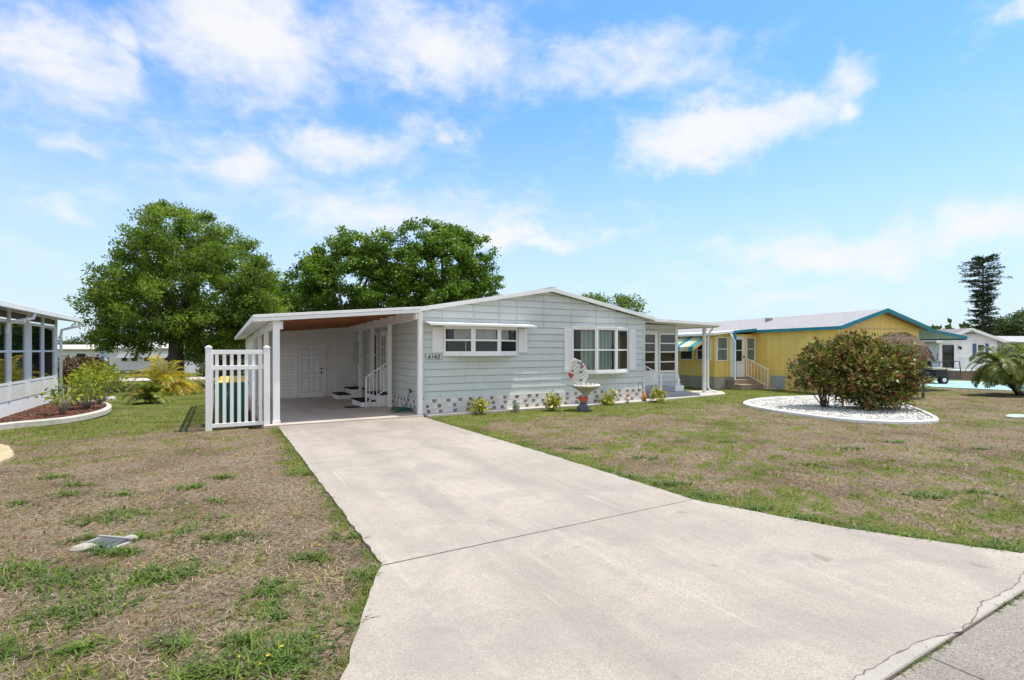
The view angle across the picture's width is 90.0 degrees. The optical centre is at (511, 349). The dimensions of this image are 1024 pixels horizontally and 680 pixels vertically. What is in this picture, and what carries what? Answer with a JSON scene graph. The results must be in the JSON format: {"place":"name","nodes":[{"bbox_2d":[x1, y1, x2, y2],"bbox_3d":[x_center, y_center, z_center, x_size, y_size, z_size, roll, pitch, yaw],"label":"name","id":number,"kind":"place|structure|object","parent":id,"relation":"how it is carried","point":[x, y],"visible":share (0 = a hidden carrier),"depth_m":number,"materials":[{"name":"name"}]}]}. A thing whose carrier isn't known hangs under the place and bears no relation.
{"place":"outdoors","nodes":[
{"label":"outdoors","id":0,"kind":"place"},
{"bbox_2d":[58,345,107,369],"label":"house","id":1,"kind":"structure","parent":0,"point":[79,351],"depth_m":50.00,"materials":[{"name":"white paint"}]},
{"bbox_2d":[76,353,86,361],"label":"window","id":2,"kind":"structure","parent":1,"relation":"in","point":[79,355],"depth_m":49.99,"materials":[{"name":"white paint"}]},
{"bbox_2d":[110,377,214,381],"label":"back street","id":3,"kind":"structure","parent":0,"point":[147,379],"depth_m":35.85,"materials":[{"name":"grey asphalt"}]},
{"bbox_2d":[248,394,423,428],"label":"carport slab","id":4,"kind":"structure","parent":0,"point":[308,410],"depth_m":14.75,"materials":[{"name":"concrete"}]},
{"bbox_2d":[332,360,363,398],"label":"entry steps","id":5,"kind":"structure","parent":4,"relation":"on","point":[351,392],"depth_m":20.00,"materials":[{"name":"white paint"}]},
{"bbox_2d":[343,406,372,407],"bbox_3d":[-4.883,1.807,16.276,0.840,0.015,0.500,0,0,-30],"label":"door mat","id":6,"kind":"object","parent":4,"relation":"on","point":[352,406],"depth_m":16.28,"materials":[{"name":"grey fabric"}]},
{"bbox_2d":[351,362,386,406],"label":"entry steps","id":7,"kind":"structure","parent":4,"relation":"on","point":[373,398],"depth_m":16.35,"materials":[{"name":"white paint"}]},
{"bbox_2d":[390,393,412,411],"bbox_3d":[-3.162,1.489,14.660,0.600,0.545,0.492,0,0,-30],"label":"garden hose","id":8,"kind":"object","parent":4,"relation":"on","point":[399,409],"visible":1,"depth_m":14.57,"materials":[{"name":"green rubber"}]},
{"bbox_2d":[234,287,720,423],"bbox_3d":[-2.297,0.100,22.845,17.397,4.200,15.735,0,0,-30],"label":"mobile home","id":9,"kind":"object","parent":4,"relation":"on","point":[500,351],"visible":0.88,"depth_m":16.38,"materials":[{"name":"white"}]},
{"bbox_2d":[299,345,323,397],"bbox_3d":[-7.943,0.900,20.278,1.120,2.200,0.133,0,0,-30],"label":"shed door","id":10,"kind":"structure","parent":9,"relation":"in","point":[311,357],"depth_m":20.31,"materials":[{"name":"white wood"}]},
{"bbox_2d":[356,336,362,385],"bbox_3d":[-6.030,0.435,20.248,0.076,1.970,0.900,0,0,-30],"label":"side door","id":11,"kind":"structure","parent":9,"relation":"in","point":[357,341],"depth_m":20.45,"materials":[{"name":"white paint"}]},
{"bbox_2d":[369,333,377,374],"bbox_3d":[-4.999,0.160,18.476,0.050,1.480,1.000,0,0,-30],"label":"window","id":12,"kind":"structure","parent":9,"relation":"in","point":[375,335],"depth_m":18.32,"materials":[{"name":"white paint"}]},
{"bbox_2d":[381,330,386,390],"bbox_3d":[-4.305,0.365,17.260,0.076,2.030,0.960,0,0,-30],"label":"side door","id":13,"kind":"structure","parent":9,"relation":"in","point":[383,333],"depth_m":17.24,"materials":[{"name":"white paint"}]},
{"bbox_2d":[443,325,517,355],"bbox_3d":[-0.823,-0.270,15.056,2.500,0.890,0.471,0,0,-30],"label":"bay window","id":14,"kind":"structure","parent":9,"relation":"in","point":[457,340],"depth_m":14.90,"materials":[{"name":"white plastic"}]},
{"bbox_2d":[571,326,628,373],"bbox_3d":[3.091,0.005,17.325,2.510,1.580,0.487,0,0,-30],"label":"bay window","id":15,"kind":"structure","parent":9,"relation":"in","point":[602,349],"depth_m":17.14,"materials":[{"name":"glass"}]},
{"bbox_2d":[645,331,657,385],"bbox_3d":[5.274,0.315,19.835,1.070,2.130,0.083,0,0,-30],"label":"porch door","id":16,"kind":"structure","parent":9,"relation":"in","point":[651,337],"depth_m":19.91,"materials":[{"name":"white paint"}]},
{"bbox_2d":[658,333,675,371],"bbox_3d":[6.188,0.105,20.383,0.940,1.530,0.050,0,0,-30],"label":"window","id":17,"kind":"structure","parent":9,"relation":"in","point":[666,341],"depth_m":20.37,"materials":[{"name":"glass"}]},
{"bbox_2d":[0,372,1023,679],"bbox_3d":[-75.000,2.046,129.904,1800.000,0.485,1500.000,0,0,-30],"label":"ground","id":18,"kind":"structure","parent":0,"point":[140,442],"depth_m":6.94,"materials":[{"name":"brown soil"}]},
{"bbox_2d":[0,444,13,464],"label":"stone slab","id":19,"kind":"structure","parent":18,"relation":"on","point":[6,453],"depth_m":8.68,"materials":[{"name":"beige stone"}]},
{"bbox_2d":[0,300,82,417],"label":"sunroom house","id":20,"kind":"structure","parent":18,"relation":"on","point":[28,361],"depth_m":14.94,"materials":[{"name":"white paint"}]},
{"bbox_2d":[0,319,8,386],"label":"window","id":21,"kind":"structure","parent":20,"relation":"in","point":[4,339],"depth_m":13.37,"materials":[{"name":"grey glass"}]},
{"bbox_2d":[11,320,26,384],"bbox_3d":[-13.802,0.070,14.300,0.050,1.740,1.330,0,0,-30],"label":"window","id":22,"kind":"structure","parent":20,"relation":"in","point":[18,330],"depth_m":14.38,"materials":[{"name":"white glass"}]},
{"bbox_2d":[30,323,42,381],"bbox_3d":[-14.650,0.070,15.768,0.050,1.740,1.240,0,0,-30],"label":"window","id":23,"kind":"structure","parent":20,"relation":"in","point":[36,330],"depth_m":15.82,"materials":[{"name":"white glass"}]},
{"bbox_2d":[44,325,54,378],"bbox_3d":[-15.320,0.070,16.928,0.050,1.740,1.360,0,0,-30],"label":"window","id":24,"kind":"structure","parent":20,"relation":"in","point":[49,331],"depth_m":17.05,"materials":[{"name":"glass"}]},
{"bbox_2d":[0,400,111,429],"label":"bed edging","id":25,"kind":"object","parent":18,"relation":"on","point":[107,409],"visible":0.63,"depth_m":12.79,"materials":[{"name":"white concrete"}]},
{"label":"mulch base","id":26,"kind":"structure","parent":25,"relation":"in","visible":0},
{"bbox_2d":[0,402,105,422],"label":"bark mulch","id":27,"kind":"object","parent":26,"relation":"on","point":[40,412],"visible":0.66,"depth_m":14.31,"materials":[{"name":"brown wood"}]},
{"bbox_2d":[56,370,117,408],"bbox_3d":[-12.572,1.199,15.304,1.577,1.206,1.347,0,0,2],"label":"leggy shrub","id":28,"kind":"object","parent":27,"relation":"on","point":[78,391],"visible":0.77,"depth_m":15.21,"materials":[{"name":"green plant"}]},
{"bbox_2d":[34,382,90,414],"bbox_3d":[-12.245,1.331,13.927,1.107,0.938,1.188,0,0,20],"label":"leggy shrub","id":29,"kind":"object","parent":26,"relation":"on","point":[54,396],"visible":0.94,"depth_m":13.87,"materials":[{"name":"green plant"}]},
{"bbox_2d":[69,360,133,403],"bbox_3d":[-13.378,1.053,16.770,1.712,1.498,1.742,0,0,-30],"label":"leggy shrub","id":30,"kind":"object","parent":26,"relation":"on","point":[99,401],"visible":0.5,"depth_m":16.71,"materials":[{"name":"green plant"}]},
{"bbox_2d":[58,336,87,344],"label":"background tree","id":31,"kind":"object","parent":18,"relation":"on","point":[76,342],"visible":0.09,"depth_m":62.08,"materials":[{"name":"green plant"}]},
{"bbox_2d":[69,543,97,552],"bbox_3d":[-3.888,1.790,4.647,0.200,0.060,0.114,0,0,-30],"label":"pale rock","id":32,"kind":"object","parent":18,"relation":"on","point":[79,547],"visible":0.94,"depth_m":4.61,"materials":[{"name":"grey stone"}]},
{"bbox_2d":[58,354,116,391],"bbox_3d":[-21.032,1.139,24.971,2.524,1.934,2.821,0,0,39],"label":"red leaf shrub","id":33,"kind":"object","parent":18,"relation":"on","point":[69,366],"visible":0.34,"depth_m":24.71,"materials":[{"name":"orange plant"}]},
{"bbox_2d":[67,358,128,393],"bbox_3d":[-19.329,1.225,24.010,1.907,1.710,2.358,0,0,42],"label":"yellow leaf shrub","id":34,"kind":"object","parent":18,"relation":"on","point":[97,362],"visible":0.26,"depth_m":23.97,"materials":[{"name":"green plant"}]},
{"bbox_2d":[78,535,132,549],"bbox_3d":[-3.785,1.835,4.768,0.380,0.130,0.220,0,0,12],"label":"meter box","id":35,"kind":"object","parent":18,"relation":"on","point":[110,538],"visible":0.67,"depth_m":4.80,"materials":[{"name":"concrete"}]},
{"bbox_2d":[98,396,115,400],"bbox_3d":[-16.074,1.910,20.302,0.564,0.181,0.299,0,0,-30],"label":"white stone","id":36,"kind":"object","parent":18,"relation":"on","point":[111,398],"visible":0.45,"depth_m":20.33,"materials":[{"name":"white stone"}]},
{"bbox_2d":[125,535,137,540],"bbox_3d":[-3.629,1.790,4.866,0.127,0.060,0.072,0,0,-30],"label":"pale rock","id":37,"kind":"object","parent":18,"relation":"on","point":[134,536],"visible":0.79,"depth_m":4.86,"materials":[{"name":"grey stone"}]},
{"bbox_2d":[121,379,175,405],"bbox_3d":[-13.251,1.709,18.773,1.766,1.266,1.743,0,0,-30],"label":"areca palm","id":38,"kind":"object","parent":18,"relation":"on","point":[152,393],"visible":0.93,"depth_m":18.55,"materials":[{"name":"plant"}]},
{"bbox_2d":[108,343,202,373],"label":"house","id":39,"kind":"structure","parent":18,"relation":"on","point":[120,358],"depth_m":45.85,"materials":[{"name":"white paint"}]},
{"bbox_2d":[116,351,127,361],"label":"window","id":40,"kind":"structure","parent":39,"relation":"in","point":[122,354],"depth_m":45.76,"materials":[{"name":"white paint"}]},
{"bbox_2d":[126,351,137,361],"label":"window","id":41,"kind":"structure","parent":39,"relation":"in","point":[128,356],"depth_m":45.80,"materials":[{"name":"white paint"}]},
{"bbox_2d":[140,351,150,361],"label":"window","id":42,"kind":"structure","parent":39,"relation":"in","point":[147,355],"depth_m":45.74,"materials":[{"name":"white paint"}]},
{"bbox_2d":[148,351,160,361],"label":"window","id":43,"kind":"structure","parent":39,"relation":"in","point":[157,352],"depth_m":45.56,"materials":[{"name":"white paint"}]},
{"bbox_2d":[158,351,167,361],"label":"window","id":44,"kind":"structure","parent":39,"relation":"in","point":[164,354],"depth_m":45.48,"materials":[{"name":"white paint"}]},
{"bbox_2d":[122,354,204,396],"bbox_3d":[-15.841,1.497,23.440,3.419,2.616,3.272,0,0,-30],"label":"areca palm","id":45,"kind":"object","parent":18,"relation":"on","point":[157,377],"visible":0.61,"depth_m":23.11,"materials":[{"name":"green plant"}]},
{"bbox_2d":[63,198,295,386],"bbox_3d":[-18.389,-3.281,29.251,11.087,10.962,8.940,0,0,-30],"label":"oak tree","id":46,"kind":"object","parent":18,"relation":"on","point":[189,319],"visible":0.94,"depth_m":27.70,"materials":[{"name":"green plant"}]},
{"bbox_2d":[195,362,219,377],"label":"shrub","id":47,"kind":"object","parent":18,"relation":"on","point":[201,371],"visible":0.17,"depth_m":33.63,"materials":[{"name":"green plant"}]},
{"bbox_2d":[187,335,235,366],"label":"background tree","id":48,"kind":"object","parent":18,"relation":"on","point":[204,357],"visible":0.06,"depth_m":41.30,"materials":[{"name":"green plant"}]},
{"bbox_2d":[195,341,244,374],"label":"background tree","id":49,"kind":"object","parent":18,"relation":"on","point":[227,358],"visible":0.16,"depth_m":41.14,"materials":[{"name":"green plant"}]},
{"bbox_2d":[123,542,318,664],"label":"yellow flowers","id":50,"kind":"object","parent":18,"relation":"on","point":[239,655],"visible":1,"depth_m":3.04,"materials":[{"name":"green plant"}]},
{"bbox_2d":[214,357,236,377],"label":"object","id":51,"kind":"object","parent":18,"relation":"on","point":[220,372],"visible":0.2,"depth_m":29.72,"materials":[{"name":"green plant"}]},
{"bbox_2d":[214,376,249,422],"bbox_3d":[-6.871,1.226,12.567,0.793,1.149,0.728,0,0,-30],"label":"wheelie bin","id":52,"kind":"object","parent":18,"relation":"on","point":[235,397],"visible":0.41,"depth_m":12.32,"materials":[{"name":"green plastic"}]},
{"bbox_2d":[205,345,269,430],"bbox_3d":[-8.036,0.948,14.800,1.330,2.105,7.060,0,0,-30],"label":"picket fence","id":53,"kind":"object","parent":18,"relation":"on","point":[210,367],"visible":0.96,"depth_m":11.80,"materials":[{"name":"white plastic"}]},
{"bbox_2d":[230,343,245,364],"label":"background tree","id":54,"kind":"object","parent":18,"relation":"on","point":[242,356],"depth_m":41.41,"materials":[{"name":"green plant"}]},
{"bbox_2d":[234,360,244,375],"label":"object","id":55,"kind":"object","parent":18,"relation":"on","point":[241,370],"visible":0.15,"depth_m":32.65,"materials":[{"name":"green plant"}]},
{"bbox_2d":[251,267,303,311],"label":"leafy tree","id":56,"kind":"object","parent":18,"relation":"on","point":[277,292],"visible":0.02,"depth_m":43.30,"materials":[{"name":"green plant"}]},
{"bbox_2d":[274,225,420,312],"bbox_3d":[-12.019,-3.520,37.776,10.313,11.440,7.850,0,0,-30],"label":"ficus tree","id":57,"kind":"object","parent":18,"relation":"on","point":[326,286],"visible":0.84,"depth_m":36.58,"materials":[{"name":"green plant"}]},
{"bbox_2d":[382,215,505,307],"bbox_3d":[-5.159,-3.897,38.222,8.568,12.194,7.574,0,0,-30],"label":"ficus tree","id":58,"kind":"object","parent":18,"relation":"on","point":[427,285],"visible":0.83,"depth_m":36.79,"materials":[{"name":"green plant"}]},
{"bbox_2d":[467,396,492,414],"bbox_3d":[-0.902,1.616,14.558,0.713,0.575,0.747,0,0,-30],"label":"croton plant","id":59,"kind":"object","parent":18,"relation":"on","point":[479,408],"visible":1,"depth_m":14.48,"materials":[{"name":"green plant"}]},
{"bbox_2d":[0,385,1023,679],"bbox_3d":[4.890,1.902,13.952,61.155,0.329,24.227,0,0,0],"label":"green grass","id":60,"kind":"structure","parent":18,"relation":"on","point":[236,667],"depth_m":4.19,"materials":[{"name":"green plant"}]},
{"bbox_2d":[511,402,519,411],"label":"dusty plant","id":61,"kind":"object","parent":18,"relation":"on","point":[515,406],"visible":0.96,"depth_m":14.99,"materials":[{"name":"green plant"}]},
{"bbox_2d":[58,318,985,344],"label":"woods","id":62,"kind":"object","parent":18,"relation":"on","point":[961,326],"depth_m":142.86,"materials":[{"name":"green plant"}]},
{"bbox_2d":[542,389,562,410],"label":"croton plant","id":63,"kind":"object","parent":18,"relation":"on","point":[553,401],"visible":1,"depth_m":15.28,"materials":[{"name":"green plant"}]},
{"bbox_2d":[568,358,599,410],"bbox_3d":[2.207,1.029,15.338,0.881,1.582,0.881,0,0,41],"label":"shell planter","id":64,"kind":"object","parent":18,"relation":"on","point":[578,375],"visible":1,"depth_m":15.20,"materials":[{"name":"ceramic"}]},
{"bbox_2d":[597,389,617,405],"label":"croton plant","id":65,"kind":"object","parent":18,"relation":"on","point":[609,399],"visible":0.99,"depth_m":16.90,"materials":[{"name":"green plant"}]},
{"bbox_2d":[581,292,651,314],"bbox_3d":[6.489,-0.880,34.252,4.979,6.161,4.902,0,0,-30],"label":"leafy tree","id":66,"kind":"object","parent":18,"relation":"on","point":[621,301],"visible":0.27,"depth_m":33.28,"materials":[{"name":"green plant"}]},
{"bbox_2d":[649,385,666,402],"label":"croton plant","id":67,"kind":"object","parent":18,"relation":"on","point":[659,393],"visible":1,"depth_m":17.74,"materials":[{"name":"green plant"}]},
{"bbox_2d":[727,358,768,389],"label":"front steps","id":68,"kind":"structure","parent":18,"relation":"on","point":[745,384],"depth_m":23.81,"materials":[{"name":"white paint"}]},
{"bbox_2d":[678,308,967,392],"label":"yellow house","id":69,"kind":"structure","parent":18,"relation":"on","point":[773,344],"depth_m":24.04,"materials":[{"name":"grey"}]},
{"bbox_2d":[680,351,692,359],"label":"window","id":70,"kind":"structure","parent":69,"relation":"in","point":[684,355],"depth_m":26.00,"materials":[{"name":"black glass"}]},
{"bbox_2d":[696,338,710,359],"bbox_3d":[9.256,-0.030,24.741,0.050,1.060,1.000,0,0,-18],"label":"window","id":71,"kind":"structure","parent":69,"relation":"in","point":[699,349],"depth_m":24.92,"materials":[{"name":"white paint"}]},
{"bbox_2d":[716,337,727,360],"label":"window","id":72,"kind":"structure","parent":69,"relation":"in","point":[721,342],"depth_m":24.17,"materials":[{"name":"grey glass"}]},
{"bbox_2d":[730,336,744,376],"bbox_3d":[10.765,0.320,24.416,0.840,1.960,0.099,0,0,-18],"label":"door","id":73,"kind":"structure","parent":69,"relation":"in","point":[740,340],"depth_m":24.44,"materials":[{"name":"white paint"}]},
{"bbox_2d":[746,337,755,360],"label":"window","id":74,"kind":"structure","parent":69,"relation":"in","point":[750,341],"depth_m":24.70,"materials":[{"name":"grey glass"}]},
{"bbox_2d":[748,396,931,419],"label":"white gravel","id":75,"kind":"structure","parent":18,"relation":"on","point":[794,403],"depth_m":15.20,"materials":[{"name":"white gravel"}]},
{"bbox_2d":[784,334,851,407],"bbox_3d":[9.627,0.652,15.948,2.613,2.338,1.846,0,0,-30],"label":"flowering bush","id":76,"kind":"object","parent":75,"relation":"on","point":[804,371],"visible":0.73,"depth_m":15.63,"materials":[{"name":"green plant"}]},
{"bbox_2d":[811,329,935,410],"bbox_3d":[10.729,0.633,15.361,3.134,2.566,2.634,0,0,-30],"label":"flowering bush","id":77,"kind":"object","parent":75,"relation":"on","point":[876,370],"visible":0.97,"depth_m":14.88,"materials":[{"name":"green plant"}]},
{"bbox_2d":[743,395,938,423],"bbox_3d":[10.033,1.790,16.418,4.756,0.120,7.753,0,0,26],"label":"bed edging","id":78,"kind":"object","parent":18,"relation":"on","point":[934,419],"visible":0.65,"depth_m":13.51,"materials":[{"name":"white concrete"}]},
{"bbox_2d":[880,332,935,397],"bbox_3d":[14.877,0.545,19.809,2.306,2.609,2.396,0,0,-30],"label":"tiki hut","id":79,"kind":"object","parent":18,"relation":"on","point":[904,336],"visible":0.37,"depth_m":19.20,"materials":[{"name":"brown plant"}]},
{"bbox_2d":[890,593,1023,679],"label":"joint soil","id":80,"kind":"structure","parent":18,"relation":"on","point":[953,639],"depth_m":3.24,"materials":[{"name":"brown soil"}]},
{"bbox_2d":[893,594,1023,679],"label":"road","id":81,"kind":"structure","parent":18,"relation":"on","point":[991,647],"depth_m":3.03,"materials":[{"name":"grey asphalt"}]},
{"bbox_2d":[922,328,1009,368],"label":"white house","id":82,"kind":"structure","parent":18,"relation":"on","point":[949,352],"depth_m":33.12,"materials":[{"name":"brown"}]},
{"bbox_2d":[942,345,953,367],"bbox_3d":[28.131,0.430,33.014,0.750,1.500,0.050,0,0,-4],"label":"glass door","id":83,"kind":"structure","parent":82,"relation":"in","point":[947,350],"depth_m":33.03,"materials":[{"name":"grey glass"}]},
{"bbox_2d":[977,344,984,356],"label":"window","id":84,"kind":"structure","parent":82,"relation":"in","point":[979,346],"depth_m":33.18,"materials":[{"name":"white paint"}]},
{"bbox_2d":[948,357,989,379],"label":"railed deck","id":85,"kind":"structure","parent":18,"relation":"on","point":[966,375],"depth_m":31.36,"materials":[{"name":"wood"}]},
{"bbox_2d":[921,381,1022,390],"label":"aqua drive","id":86,"kind":"structure","parent":18,"relation":"on","point":[961,384],"depth_m":25.73,"materials":[{"name":"concrete"}]},
{"bbox_2d":[919,353,961,383],"bbox_3d":[22.378,0.995,27.500,2.732,1.633,1.210,0,0,0],"label":"golf cart","id":87,"kind":"object","parent":86,"relation":"on","point":[940,375],"visible":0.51,"depth_m":27.00,"materials":[{"name":"black metal"}]},
{"bbox_2d":[956,253,1012,335],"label":"norfolk pine","id":88,"kind":"object","parent":18,"relation":"on","point":[984,302],"visible":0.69,"depth_m":59.75,"materials":[{"name":"green plant"}]},
{"bbox_2d":[964,346,1023,395],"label":"pygmy palm","id":89,"kind":"object","parent":18,"relation":"on","point":[1000,368],"visible":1,"depth_m":20.02,"materials":[{"name":"green plant"}]},
{"bbox_2d":[987,341,1023,388],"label":"pygmy palm","id":90,"kind":"object","parent":18,"relation":"on","point":[1012,346],"visible":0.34,"depth_m":20.58,"materials":[{"name":"green plant"}]},
{"bbox_2d":[991,307,1023,335],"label":"leafy tree","id":91,"kind":"object","parent":18,"relation":"on","point":[1012,325],"visible":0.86,"depth_m":69.44,"materials":[{"name":"green plant"}]},
{"bbox_2d":[996,336,1023,355],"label":"grey roof house","id":92,"kind":"structure","parent":18,"relation":"on","point":[1018,339],"depth_m":43.36,"materials":[{"name":"tile"}]},
{"bbox_2d":[1005,414,1023,417],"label":"mint slab","id":93,"kind":"structure","parent":18,"relation":"on","point":[1015,415],"depth_m":13.72,"materials":[{"name":"white concrete"}]},
{"bbox_2d":[0,0,1023,344],"label":"sky","id":94,"kind":"structure","parent":0,"point":[700,160],"materials":[{"name":"blue"}]},
{"bbox_2d":[423,390,725,416],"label":"house path","id":95,"kind":"structure","parent":0,"point":[700,394],"depth_m":16.68,"materials":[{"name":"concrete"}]},
{"bbox_2d":[642,390,646,400],"bbox_3d":[4.614,1.589,17.848,0.186,0.383,0.186,0,0,-30],"label":"garden figurine","id":96,"kind":"object","parent":95,"relation":"on","point":[644,396],"visible":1,"depth_m":17.80,"materials":[{"name":"ceramic"}]},
{"bbox_2d":[645,366,691,397],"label":"porch steps","id":97,"kind":"structure","parent":95,"relation":"on","point":[669,390],"depth_m":19.47,"materials":[{"name":"grey paint"}]},
{"bbox_2d":[669,374,683,390],"bbox_3d":[6.481,1.269,20.254,0.480,0.698,0.400,0,0,-30],"label":"finial statue","id":98,"kind":"object","parent":97,"relation":"on","point":[678,386],"visible":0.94,"depth_m":20.16,"materials":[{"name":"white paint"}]},
{"bbox_2d":[278,416,1023,679],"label":"driveway","id":99,"kind":"structure","parent":0,"point":[503,560],"depth_m":4.06,"materials":[{"name":"concrete"}]},
{"bbox_2d":[853,571,1023,679],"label":"driveway crack","id":100,"kind":"object","parent":99,"relation":"on","point":[939,635],"visible":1,"depth_m":3.20,"materials":[{"name":"concrete"}]},
{"bbox_2d":[854,574,1023,679],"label":"apron patch","id":101,"kind":"object","parent":99,"relation":"on","point":[890,665],"visible":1,"depth_m":3.05,"materials":[{"name":"concrete"}]}
]}

